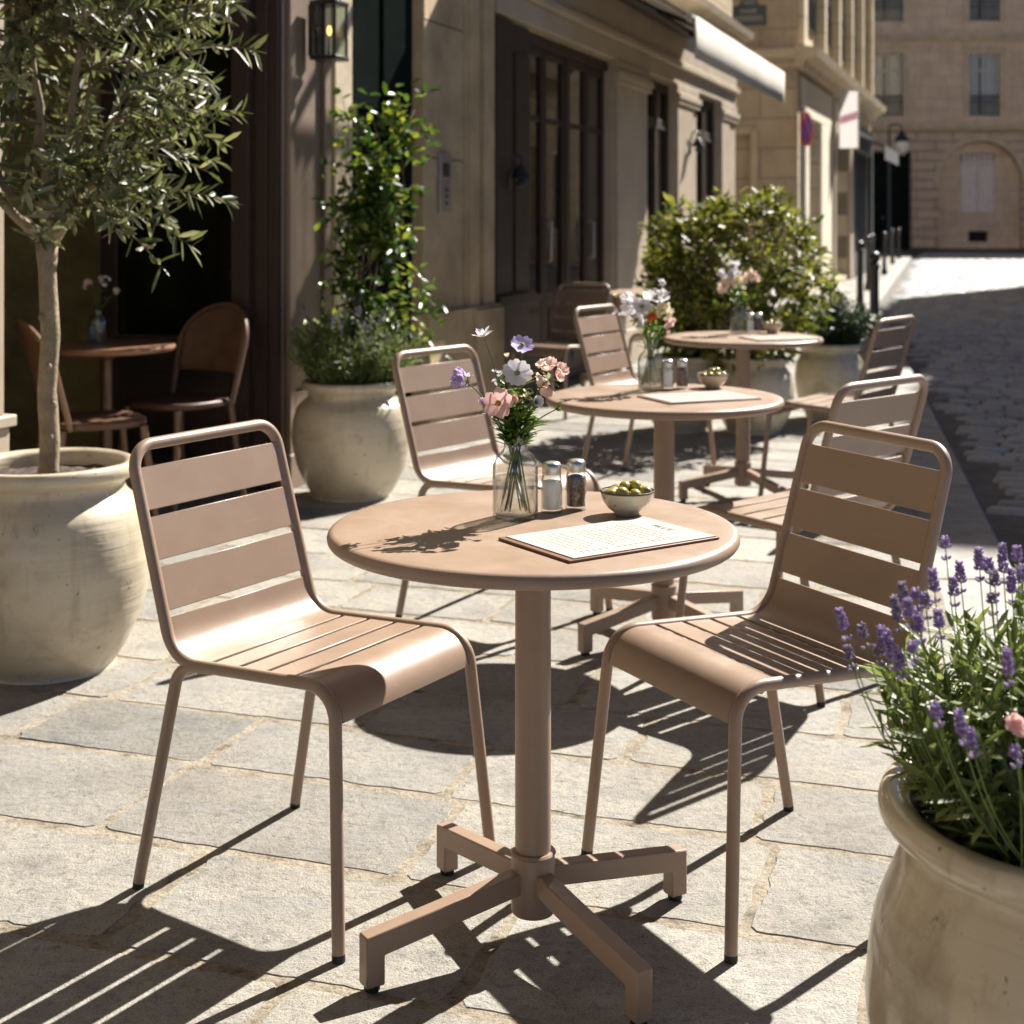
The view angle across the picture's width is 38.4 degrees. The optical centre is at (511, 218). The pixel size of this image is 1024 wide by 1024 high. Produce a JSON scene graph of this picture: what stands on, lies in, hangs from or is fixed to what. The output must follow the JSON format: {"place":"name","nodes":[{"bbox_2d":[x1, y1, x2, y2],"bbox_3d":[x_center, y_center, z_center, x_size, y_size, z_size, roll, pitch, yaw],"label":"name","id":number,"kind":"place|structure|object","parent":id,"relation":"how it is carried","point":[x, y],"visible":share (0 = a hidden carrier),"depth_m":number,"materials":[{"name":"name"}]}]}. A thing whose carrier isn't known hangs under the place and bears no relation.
{"place":"outdoors","nodes":[
{"label":"outdoors","id":0,"kind":"place"},
{"bbox_2d":[0,254,1005,1023],"bbox_3d":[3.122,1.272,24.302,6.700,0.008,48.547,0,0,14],"label":"paving","id":1,"kind":"structure","parent":0,"point":[254,916],"depth_m":3.09,"materials":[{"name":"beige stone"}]},
{"bbox_2d":[0,447,149,684],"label":"glazed pot","id":2,"kind":"object","parent":1,"relation":"on","point":[74,576],"visible":0.88,"depth_m":3.98,"materials":[{"name":"ceramic"}]},
{"bbox_2d":[0,0,267,473],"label":"olive tree","id":3,"kind":"object","parent":2,"relation":"in","point":[64,166],"visible":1,"depth_m":4.12,"materials":[{"name":"green plant"}]},
{"bbox_2d":[12,316,158,515],"bbox_3d":[-1.739,0.830,5.947,0.534,0.884,0.436,0,0,-30],"label":"bentwood chair","id":4,"kind":"object","parent":1,"relation":"on","point":[29,335],"visible":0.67,"depth_m":5.83,"materials":[{"name":"brown wood"}]},
{"bbox_2d":[59,339,175,515],"bbox_3d":[-1.740,0.905,6.320,0.580,0.730,0.580,0,0,0],"label":"cafe table","id":5,"kind":"object","parent":1,"relation":"on","point":[108,352],"visible":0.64,"depth_m":6.30,"materials":[{"name":"brown wood"}]},
{"bbox_2d":[117,302,248,511],"bbox_3d":[-1.465,0.830,6.617,0.436,0.884,0.534,0,0,34],"label":"bentwood chair","id":6,"kind":"object","parent":1,"relation":"on","point":[214,337],"visible":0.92,"depth_m":6.74,"materials":[{"name":"wood"}]},
{"bbox_2d":[129,419,495,963],"bbox_3d":[-0.397,0.850,2.861,0.564,0.843,0.500,0,0,32],"label":"slatted chair","id":7,"kind":"object","parent":1,"relation":"on","point":[206,639],"visible":0.99,"depth_m":2.88,"materials":[{"name":"beige metal"}]},
{"bbox_2d":[291,376,408,502],"bbox_3d":[-0.735,1.004,6.750,0.546,0.532,0.547,0,0,-44],"label":"glazed pot","id":8,"kind":"object","parent":1,"relation":"on","point":[349,443],"visible":0.83,"depth_m":6.54,"materials":[{"name":"ceramic"}]},
{"bbox_2d":[282,291,421,384],"bbox_3d":[-0.740,0.556,6.763,0.672,0.451,0.696,0,0,-28],"label":"lavender plant","id":9,"kind":"object","parent":8,"relation":"in","point":[327,358],"visible":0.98,"depth_m":6.62,"materials":[{"name":"green plant"}]},
{"bbox_2d":[303,78,451,383],"bbox_3d":[-0.628,0.086,6.940,0.689,1.523,0.480,0,0,0],"label":"climbing plant","id":10,"kind":"object","parent":8,"relation":"in","point":[376,237],"visible":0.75,"depth_m":6.95,"materials":[{"name":"green plant"}]},
{"bbox_2d":[0,0,754,490],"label":"cafe building","id":11,"kind":"structure","parent":1,"relation":"on","point":[594,114],"depth_m":8.36,"materials":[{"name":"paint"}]},
{"bbox_2d":[100,0,251,467],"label":"open door","id":12,"kind":"structure","parent":11,"relation":"in","point":[151,374],"depth_m":6.90,"materials":[{"name":"brown wood"}]},
{"bbox_2d":[308,0,348,62],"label":"wall lamp","id":13,"kind":"object","parent":11,"relation":"attached to","point":[313,29],"visible":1,"depth_m":7.08,"materials":[{"name":"black metal"}]},
{"bbox_2d":[352,0,411,396],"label":"door","id":14,"kind":"structure","parent":11,"relation":"in","point":[381,29],"depth_m":8.10,"materials":[{"name":"black paint"}]},
{"bbox_2d":[438,152,450,212],"bbox_3d":[-0.396,-0.210,8.771,0.032,0.360,0.180,0,0,19],"label":"intercom panel","id":15,"kind":"object","parent":11,"relation":"attached to","point":[444,182],"visible":1,"depth_m":8.74,"materials":[{"name":"metal"}]},
{"bbox_2d":[507,154,531,189],"bbox_3d":[0.049,-0.309,9.740,0.168,0.238,0.140,0,0,19],"label":"wall sconce","id":16,"kind":"object","parent":11,"relation":"attached to","point":[521,173],"depth_m":9.72,"materials":[{"name":"black metal"}]},
{"bbox_2d":[529,32,607,387],"bbox_3d":[0.419,-0.030,11.436,0.129,2.600,2.270,0,0,19],"label":"glazed door","id":17,"kind":"structure","parent":11,"relation":"in","point":[566,58],"depth_m":11.35,"materials":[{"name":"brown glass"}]},
{"bbox_2d":[647,79,668,349],"bbox_3d":[1.268,-0.030,14.237,0.260,2.600,1.180,0,0,19],"label":"shop window","id":18,"kind":"structure","parent":11,"relation":"in","point":[654,124],"depth_m":14.20,"materials":[{"name":"black glass"}]},
{"bbox_2d":[689,131,704,153],"bbox_3d":[1.914,-0.789,15.242,0.168,0.238,0.140,0,0,19],"label":"wall sconce","id":19,"kind":"object","parent":11,"relation":"attached to","point":[697,143],"depth_m":15.22,"materials":[{"name":"black metal"}]},
{"bbox_2d":[619,0,784,102],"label":"shop awning","id":20,"kind":"object","parent":11,"relation":"attached to","point":[715,48],"visible":1,"depth_m":12.27,"materials":[{"name":"fabric"}]},
{"bbox_2d":[696,98,713,272],"bbox_3d":[2.009,-0.030,16.419,0.260,2.600,1.330,0,0,19],"label":"shop window","id":21,"kind":"structure","parent":11,"relation":"in","point":[704,117],"depth_m":16.64,"materials":[{"name":"black glass"}]},
{"bbox_2d":[392,344,612,617],"bbox_3d":[-0.044,0.850,4.728,0.564,0.843,0.500,0,0,37],"label":"slatted chair","id":22,"kind":"object","parent":1,"relation":"on","point":[469,468],"visible":0.67,"depth_m":4.79,"materials":[{"name":"beige metal"}]},
{"bbox_2d":[327,489,739,1023],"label":"round table","id":23,"kind":"object","parent":1,"relation":"on","point":[449,539],"visible":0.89,"depth_m":2.55,"materials":[{"name":"brown metal"}]},
{"bbox_2d":[493,438,537,521],"bbox_3d":[0.006,0.465,2.655,0.082,0.151,0.082,0,0,0],"label":"glass vase","id":24,"kind":"object","parent":23,"relation":"on","point":[527,516],"visible":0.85,"depth_m":2.65,"materials":[{"name":"glass"}]},
{"bbox_2d":[449,366,522,505],"bbox_3d":[-0.043,0.393,2.644,0.133,0.255,0.083,0,0,-30],"label":"cut flower","id":25,"kind":"object","parent":24,"relation":"in","point":[457,379],"visible":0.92,"depth_m":2.64,"materials":[{"name":"purple plant"}]},
{"bbox_2d":[473,325,527,509],"bbox_3d":[-0.018,0.359,2.659,0.104,0.332,0.062,0,0,22],"label":"cut flower","id":26,"kind":"object","parent":24,"relation":"in","point":[481,332],"visible":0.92,"depth_m":2.66,"materials":[{"name":"green plant"}]},
{"bbox_2d":[480,380,526,508],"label":"cut flower","id":27,"kind":"object","parent":24,"relation":"in","point":[502,384],"visible":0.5,"depth_m":2.65,"materials":[{"name":"green plant"}]},
{"bbox_2d":[483,387,524,509],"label":"cut flower","id":28,"kind":"object","parent":24,"relation":"in","point":[498,403],"visible":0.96,"depth_m":2.60,"materials":[{"name":"pink plant"}]},
{"bbox_2d":[478,397,539,507],"bbox_3d":[-0.006,0.421,2.636,0.071,0.205,0.091,0,0,45],"label":"cut flower","id":29,"kind":"object","parent":24,"relation":"in","point":[480,400],"visible":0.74,"depth_m":2.64,"materials":[{"name":"green plant"}]},
{"bbox_2d":[490,369,528,511],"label":"cut flower","id":30,"kind":"object","parent":24,"relation":"in","point":[499,372],"visible":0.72,"depth_m":2.66,"materials":[{"name":"green plant"}]},
{"bbox_2d":[495,359,532,504],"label":"cut flower","id":31,"kind":"object","parent":24,"relation":"in","point":[517,372],"visible":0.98,"depth_m":2.62,"materials":[{"name":"white plant"}]},
{"bbox_2d":[492,393,536,484],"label":"cut flower","id":32,"kind":"object","parent":24,"relation":"in","point":[514,398],"visible":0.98,"depth_m":2.63,"materials":[{"name":"green plant"}]},
{"bbox_2d":[497,353,534,513],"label":"cut flower","id":33,"kind":"object","parent":24,"relation":"in","point":[506,355],"visible":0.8,"depth_m":2.65,"materials":[{"name":"green plant"}]},
{"bbox_2d":[497,389,541,504],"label":"cut flower","id":34,"kind":"object","parent":24,"relation":"in","point":[526,395],"visible":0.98,"depth_m":2.64,"materials":[{"name":"green plant"}]},
{"bbox_2d":[509,334,534,511],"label":"cut flower","id":35,"kind":"object","parent":24,"relation":"in","point":[519,343],"visible":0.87,"depth_m":2.67,"materials":[{"name":"purple plant"}]},
{"bbox_2d":[509,395,543,507],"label":"cut flower","id":36,"kind":"object","parent":24,"relation":"in","point":[537,400],"visible":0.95,"depth_m":2.63,"materials":[{"name":"green plant"}]},
{"bbox_2d":[504,381,550,510],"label":"cut flower","id":37,"kind":"object","parent":24,"relation":"in","point":[527,432],"visible":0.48,"depth_m":2.66,"materials":[{"name":"green plant"}]},
{"bbox_2d":[500,405,561,509],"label":"cut flower","id":38,"kind":"object","parent":24,"relation":"in","point":[558,408],"visible":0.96,"depth_m":2.65,"materials":[{"name":"green plant"}]},
{"bbox_2d":[497,356,569,509],"bbox_3d":[0.037,0.386,2.644,0.133,0.279,0.077,0,0,0],"label":"cut flower","id":39,"kind":"object","parent":24,"relation":"in","point":[549,363],"visible":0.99,"depth_m":2.64,"materials":[{"name":"pink plant"}]},
{"bbox_2d":[541,461,562,513],"bbox_3d":[0.073,0.493,2.702,0.040,0.095,0.040,0,0,0],"label":"shaker","id":40,"kind":"object","parent":23,"relation":"on","point":[550,494],"visible":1,"depth_m":2.69,"materials":[{"name":"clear glass"}]},
{"bbox_2d":[565,458,586,510],"bbox_3d":[0.119,0.493,2.730,0.040,0.095,0.040,0,0,0],"label":"shaker","id":41,"kind":"object","parent":23,"relation":"on","point":[576,492],"visible":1,"depth_m":2.72,"materials":[{"name":"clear glass"}]},
{"bbox_2d":[498,516,718,562],"bbox_3d":[0.163,0.537,2.472,0.312,0.006,0.204,0,0,-34],"label":"menu board","id":42,"kind":"object","parent":23,"relation":"on","point":[580,543],"visible":1,"depth_m":2.45,"materials":[{"name":"paper"}]},
{"bbox_2d":[600,486,654,516],"bbox_3d":[0.210,0.517,2.680,0.100,0.046,0.100,0,0,0],"label":"olive bowl","id":43,"kind":"object","parent":23,"relation":"on","point":[627,505],"visible":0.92,"depth_m":2.65,"materials":[{"name":"ceramic"}]},
{"bbox_2d":[507,282,609,419],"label":"slatted chair","id":44,"kind":"object","parent":1,"relation":"on","point":[558,343],"visible":0.68,"depth_m":9.79,"materials":[{"name":"brown metal"}]},
{"bbox_2d":[580,289,643,386],"bbox_3d":[0.780,0.905,10.900,0.720,0.730,0.720,0,0,-20],"label":"round table","id":45,"kind":"object","parent":1,"relation":"on","point":[617,303],"visible":0.22,"depth_m":10.88,"materials":[{"name":"brown metal"}]},
{"bbox_2d":[573,304,715,469],"bbox_3d":[0.635,0.850,7.116,0.564,0.843,0.500,0,0,33],"label":"slatted chair","id":46,"kind":"object","parent":1,"relation":"on","point":[601,343],"visible":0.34,"depth_m":7.21,"materials":[{"name":"brown metal"}]},
{"bbox_2d":[626,290,699,369],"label":"slatted chair","id":47,"kind":"object","parent":1,"relation":"on","point":[635,337],"visible":0.1,"depth_m":10.44,"materials":[{"name":"beige metal"}]},
{"bbox_2d":[546,383,783,661],"bbox_3d":[0.462,0.905,4.470,0.720,0.730,0.720,0,0,-6],"label":"round table","id":48,"kind":"object","parent":1,"relation":"on","point":[657,600],"visible":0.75,"depth_m":4.43,"materials":[{"name":"brown metal"}]},
{"bbox_2d":[638,343,663,390],"bbox_3d":[0.437,0.465,4.630,0.082,0.151,0.082,0,0,0],"label":"glass vase","id":49,"kind":"object","parent":48,"relation":"on","point":[638,375],"visible":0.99,"depth_m":4.63,"materials":[{"name":"glass"}]},
{"bbox_2d":[612,292,658,385],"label":"cut flower","id":50,"kind":"object","parent":49,"relation":"in","point":[626,304],"visible":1,"depth_m":4.63,"materials":[{"name":"white plant"}]},
{"bbox_2d":[625,309,658,382],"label":"cut flower","id":51,"kind":"object","parent":49,"relation":"in","point":[638,319],"visible":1,"depth_m":4.60,"materials":[{"name":"white plant"}]},
{"bbox_2d":[630,297,654,382],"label":"cut flower","id":52,"kind":"object","parent":49,"relation":"in","point":[642,305],"visible":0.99,"depth_m":4.59,"materials":[{"name":"white plant"}]},
{"bbox_2d":[639,312,659,385],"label":"cut flower","id":53,"kind":"object","parent":49,"relation":"in","point":[651,316],"visible":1,"depth_m":4.59,"materials":[{"name":"green plant"}]},
{"bbox_2d":[641,290,669,386],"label":"cut flower","id":54,"kind":"object","parent":49,"relation":"in","point":[653,296],"visible":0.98,"depth_m":4.63,"materials":[{"name":"white plant"}]},
{"bbox_2d":[641,301,673,384],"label":"cut flower","id":55,"kind":"object","parent":49,"relation":"in","point":[661,307],"visible":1,"depth_m":4.60,"materials":[{"name":"white plant"}]},
{"bbox_2d":[642,317,675,385],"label":"cut flower","id":56,"kind":"object","parent":49,"relation":"in","point":[670,323],"visible":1,"depth_m":4.62,"materials":[{"name":"pink plant"}]},
{"bbox_2d":[661,359,673,389],"bbox_3d":[0.492,0.493,4.655,0.040,0.095,0.040,0,0,-17],"label":"shaker","id":57,"kind":"object","parent":48,"relation":"on","point":[667,378],"visible":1,"depth_m":4.64,"materials":[{"name":"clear glass"}]},
{"bbox_2d":[676,358,688,388],"bbox_3d":[0.541,0.493,4.675,0.040,0.095,0.040,0,0,-17],"label":"shaker","id":58,"kind":"object","parent":48,"relation":"on","point":[682,377],"visible":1,"depth_m":4.66,"materials":[{"name":"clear glass"}]},
{"bbox_2d":[637,391,760,404],"bbox_3d":[0.560,0.537,4.415,0.312,0.006,0.204,0,0,-23],"label":"menu board","id":59,"kind":"object","parent":48,"relation":"on","point":[696,397],"visible":1,"depth_m":4.39,"materials":[{"name":"paper"}]},
{"bbox_2d":[697,372,728,388],"bbox_3d":[0.640,0.517,4.690,0.100,0.046,0.100,0,0,16],"label":"olive bowl","id":60,"kind":"object","parent":48,"relation":"on","point":[712,381],"visible":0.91,"depth_m":4.66,"materials":[{"name":"ceramic"}]},
{"bbox_2d":[643,352,714,432],"bbox_3d":[1.020,1.045,8.850,0.470,0.451,0.473,0,0,-4],"label":"glazed pot","id":61,"kind":"object","parent":1,"relation":"on","point":[695,366],"visible":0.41,"depth_m":8.68,"materials":[{"name":"ceramic"}]},
{"bbox_2d":[633,192,767,367],"bbox_3d":[1.130,0.399,8.951,0.819,1.129,0.887,0,0,0],"label":"leafy bush","id":62,"kind":"object","parent":61,"relation":"in","point":[678,315],"visible":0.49,"depth_m":8.80,"materials":[{"name":"green plant"}]},
{"bbox_2d":[664,331,822,501],"bbox_3d":[1.055,0.905,6.720,0.720,0.730,0.720,0,0,8],"label":"round table","id":63,"kind":"object","parent":1,"relation":"on","point":[742,472],"visible":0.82,"depth_m":6.68,"materials":[{"name":"brown metal"}]},
{"bbox_2d":[761,323,782,332],"bbox_3d":[1.225,0.517,6.930,0.100,0.046,0.100,0,0,31],"label":"olive bowl","id":64,"kind":"object","parent":63,"relation":"on","point":[771,328],"visible":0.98,"depth_m":6.89,"materials":[{"name":"ceramic"}]},
{"bbox_2d":[738,335,821,340],"bbox_3d":[1.200,0.537,6.600,0.312,0.006,0.204,0,0,-18],"label":"menu board","id":65,"kind":"object","parent":63,"relation":"on","point":[779,338],"visible":1,"depth_m":6.55,"materials":[{"name":"paper"}]},
{"bbox_3d":[1.065,0.465,6.920,0.082,0.151,0.082,0,0,0],"label":"glass vase","id":66,"kind":"object","parent":63,"relation":"on","visible":0},
{"bbox_2d":[717,277,740,305],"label":"cut flower","id":67,"kind":"object","parent":66,"relation":"in","point":[723,286],"visible":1,"depth_m":6.90,"materials":[{"name":"pink plant"}]},
{"bbox_2d":[717,267,742,330],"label":"cut flower","id":68,"kind":"object","parent":66,"relation":"in","point":[731,274],"visible":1,"depth_m":6.91,"materials":[{"name":"white plant"}]},
{"bbox_2d":[728,274,744,330],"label":"cut flower","id":69,"kind":"object","parent":66,"relation":"in","point":[738,278],"visible":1,"depth_m":6.87,"materials":[{"name":"beige plant"}]},
{"bbox_2d":[733,268,760,325],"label":"cut flower","id":70,"kind":"object","parent":66,"relation":"in","point":[751,275],"visible":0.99,"depth_m":6.91,"materials":[{"name":"pink plant"}]},
{"bbox_2d":[718,354,794,435],"bbox_3d":[1.440,1.044,8.749,0.472,0.451,0.472,0,0,-25],"label":"glazed pot","id":71,"kind":"object","parent":1,"relation":"on","point":[773,376],"visible":0.6,"depth_m":8.57,"materials":[{"name":"ceramic"}]},
{"bbox_2d":[649,180,845,371],"bbox_3d":[1.401,0.376,8.815,1.162,1.219,0.989,0,0,0],"label":"leafy bush","id":72,"kind":"object","parent":71,"relation":"in","point":[766,208],"visible":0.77,"depth_m":8.64,"materials":[{"name":"green plant"}]},
{"bbox_2d":[581,421,951,963],"bbox_3d":[0.500,0.850,2.852,0.564,0.843,0.500,0,0,-28],"label":"slatted chair","id":73,"kind":"object","parent":1,"relation":"on","point":[658,655],"visible":0.88,"depth_m":2.88,"materials":[{"name":"brown metal"}]},
{"bbox_2d":[674,374,927,706],"bbox_3d":[0.820,0.850,4.148,0.500,0.843,0.564,0,0,-42],"label":"slatted chair","id":74,"kind":"object","parent":1,"relation":"on","point":[759,510],"visible":0.42,"depth_m":4.02,"materials":[{"name":"brown metal"}]},
{"bbox_2d":[800,106,812,274],"bbox_3d":[4.615,-0.250,23.190,0.088,3.040,0.540,0,0,32],"label":"no parking sign","id":75,"kind":"object","parent":1,"relation":"on","point":[806,129],"visible":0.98,"depth_m":23.17,"materials":[{"name":"metal"}]},
{"bbox_2d":[732,0,886,297],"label":"corner building","id":76,"kind":"structure","parent":1,"relation":"on","point":[819,54],"depth_m":25.64,"materials":[{"name":"stone"}]},
{"bbox_2d":[732,0,765,25],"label":"street plate","id":77,"kind":"object","parent":76,"relation":"attached to","point":[748,12],"visible":0.99,"depth_m":23.72,"materials":[{"name":"metal"}]},
{"bbox_2d":[808,0,815,35],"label":"window","id":78,"kind":"structure","parent":76,"relation":"in","point":[811,3],"depth_m":24.90,"materials":[{"name":"grey glass"}]},
{"bbox_2d":[827,0,830,49],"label":"window","id":79,"kind":"structure","parent":76,"relation":"in","point":[828,3],"depth_m":27.17,"materials":[{"name":"white paint"}]},
{"bbox_2d":[836,140,836,272],"bbox_3d":[6.285,-0.230,29.282,0.060,2.800,2.900,0,0,19],"label":"window","id":80,"kind":"structure","parent":76,"relation":"in","point":[836,140],"depth_m":30.57,"materials":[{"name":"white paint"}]},
{"bbox_2d":[841,16,844,62],"bbox_3d":[6.488,-3.570,29.055,0.030,0.860,1.200,0,0,19],"label":"window","id":81,"kind":"structure","parent":76,"relation":"in","point":[842,20],"depth_m":29.27,"materials":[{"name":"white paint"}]},
{"bbox_2d":[839,89,858,148],"bbox_3d":[6.414,-1.910,28.130,0.435,1.160,0.040,0,0,19],"label":"hanging sign","id":82,"kind":"object","parent":76,"relation":"attached to","point":[848,118],"visible":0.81,"depth_m":28.12,"materials":[{"name":"white paint"}]},
{"bbox_2d":[859,135,898,165],"bbox_3d":[8.244,-1.525,33.106,0.605,0.550,4.000,0,0,19],"label":"grey awning","id":83,"kind":"object","parent":76,"relation":"attached to","point":[891,155],"visible":0.93,"depth_m":32.55,"materials":[{"name":"fabric"}]},
{"bbox_2d":[795,343,863,420],"bbox_3d":[2.021,1.029,9.350,0.443,0.481,0.441,0,0,-36],"label":"glazed pot","id":84,"kind":"object","parent":1,"relation":"on","point":[833,369],"visible":0.67,"depth_m":9.18,"materials":[{"name":"ceramic"}]},
{"bbox_2d":[777,288,881,348],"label":"dark shrub","id":85,"kind":"object","parent":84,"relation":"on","point":[844,328],"visible":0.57,"depth_m":9.23,"materials":[{"name":"green plant"}]},
{"bbox_2d":[758,315,914,496],"bbox_3d":[1.464,0.850,6.582,0.564,0.843,0.500,0,0,37],"label":"slatted chair","id":86,"kind":"object","parent":1,"relation":"on","point":[820,401],"visible":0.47,"depth_m":6.51,"materials":[{"name":"brown metal"}]},
{"bbox_2d":[855,241,864,311],"bbox_3d":[4.660,0.785,19.700,0.140,0.970,0.140,0,0,0],"label":"bollard","id":87,"kind":"object","parent":1,"relation":"on","point":[859,252],"visible":0.91,"depth_m":19.66,"materials":[{"name":"metal"}]},
{"bbox_2d":[864,235,871,290],"bbox_3d":[6.300,0.785,26.000,0.140,0.970,0.140,0,0,0],"label":"bollard","id":88,"kind":"object","parent":1,"relation":"on","point":[868,238],"visible":0.91,"depth_m":25.96,"materials":[{"name":"metal"}]},
{"bbox_2d":[866,251,881,352],"bbox_3d":[3.300,0.785,13.400,0.140,0.970,0.140,0,0,0],"label":"bollard","id":89,"kind":"object","parent":1,"relation":"on","point":[874,260],"visible":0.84,"depth_m":13.36,"materials":[{"name":"metal"}]},
{"bbox_2d":[881,232,886,274],"bbox_3d":[8.400,0.785,33.200,0.140,0.970,0.140,0,0,0],"label":"bollard","id":90,"kind":"object","parent":1,"relation":"on","point":[884,269],"visible":1,"depth_m":33.16,"materials":[{"name":"metal"}]},
{"bbox_2d":[865,757,1023,1023],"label":"glazed pot","id":91,"kind":"object","parent":1,"relation":"on","point":[946,940],"visible":0.78,"depth_m":1.71,"materials":[{"name":"ceramic"}]},
{"bbox_2d":[834,535,1023,867],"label":"lavender plant","id":92,"kind":"object","parent":91,"relation":"in","point":[964,751],"visible":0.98,"depth_m":1.72,"materials":[{"name":"green plant"}]},
{"bbox_2d":[1005,713,1023,867],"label":"pink flower","id":93,"kind":"object","parent":91,"relation":"in","point":[1014,724],"visible":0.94,"depth_m":1.54,"materials":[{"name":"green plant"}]},
{"bbox_2d":[874,249,1023,255],"bbox_3d":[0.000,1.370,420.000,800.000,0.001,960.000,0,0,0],"label":"ground","id":94,"kind":"structure","parent":0,"point":[915,252],"depth_m":60.99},
{"bbox_2d":[887,123,909,250],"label":"street lantern","id":95,"kind":"object","parent":94,"relation":"on","point":[901,144],"visible":0.98,"depth_m":58.14,"materials":[{"name":"metal"}]},
{"bbox_2d":[864,256,1023,679],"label":"kerb","id":96,"kind":"structure","parent":94,"relation":"on","point":[966,538],"depth_m":6.04,"materials":[{"name":"stone"}]},
{"bbox_2d":[870,0,1023,248],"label":"facing building","id":97,"kind":"structure","parent":94,"relation":"on","point":[949,84],"depth_m":64.00,"materials":[{"name":"stone"}]},
{"bbox_2d":[874,54,902,116],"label":"window","id":98,"kind":"structure","parent":97,"relation":"in","point":[887,67],"depth_m":64.36,"materials":[{"name":"grey glass"}]},
{"bbox_2d":[874,0,902,20],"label":"window","id":99,"kind":"structure","parent":97,"relation":"in","point":[884,10],"depth_m":64.20,"materials":[{"name":"grey glass"}]},
{"bbox_2d":[873,152,909,247],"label":"carriage door","id":100,"kind":"structure","parent":97,"relation":"in","point":[900,175],"depth_m":64.31,"materials":[{"name":"black paint"}]},
{"bbox_2d":[970,54,999,116],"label":"window","id":101,"kind":"structure","parent":97,"relation":"in","point":[983,99],"depth_m":64.38,"materials":[{"name":"grey glass"}]},
{"bbox_2d":[970,0,999,20],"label":"window","id":102,"kind":"structure","parent":97,"relation":"in","point":[980,10],"depth_m":64.20,"materials":[{"name":"grey glass"}]},
{"bbox_2d":[879,252,1023,584],"bbox_3d":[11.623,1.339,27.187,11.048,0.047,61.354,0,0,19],"label":"road","id":103,"kind":"structure","parent":0,"point":[1000,269],"depth_m":15.61,"materials":[{"name":"stone"}]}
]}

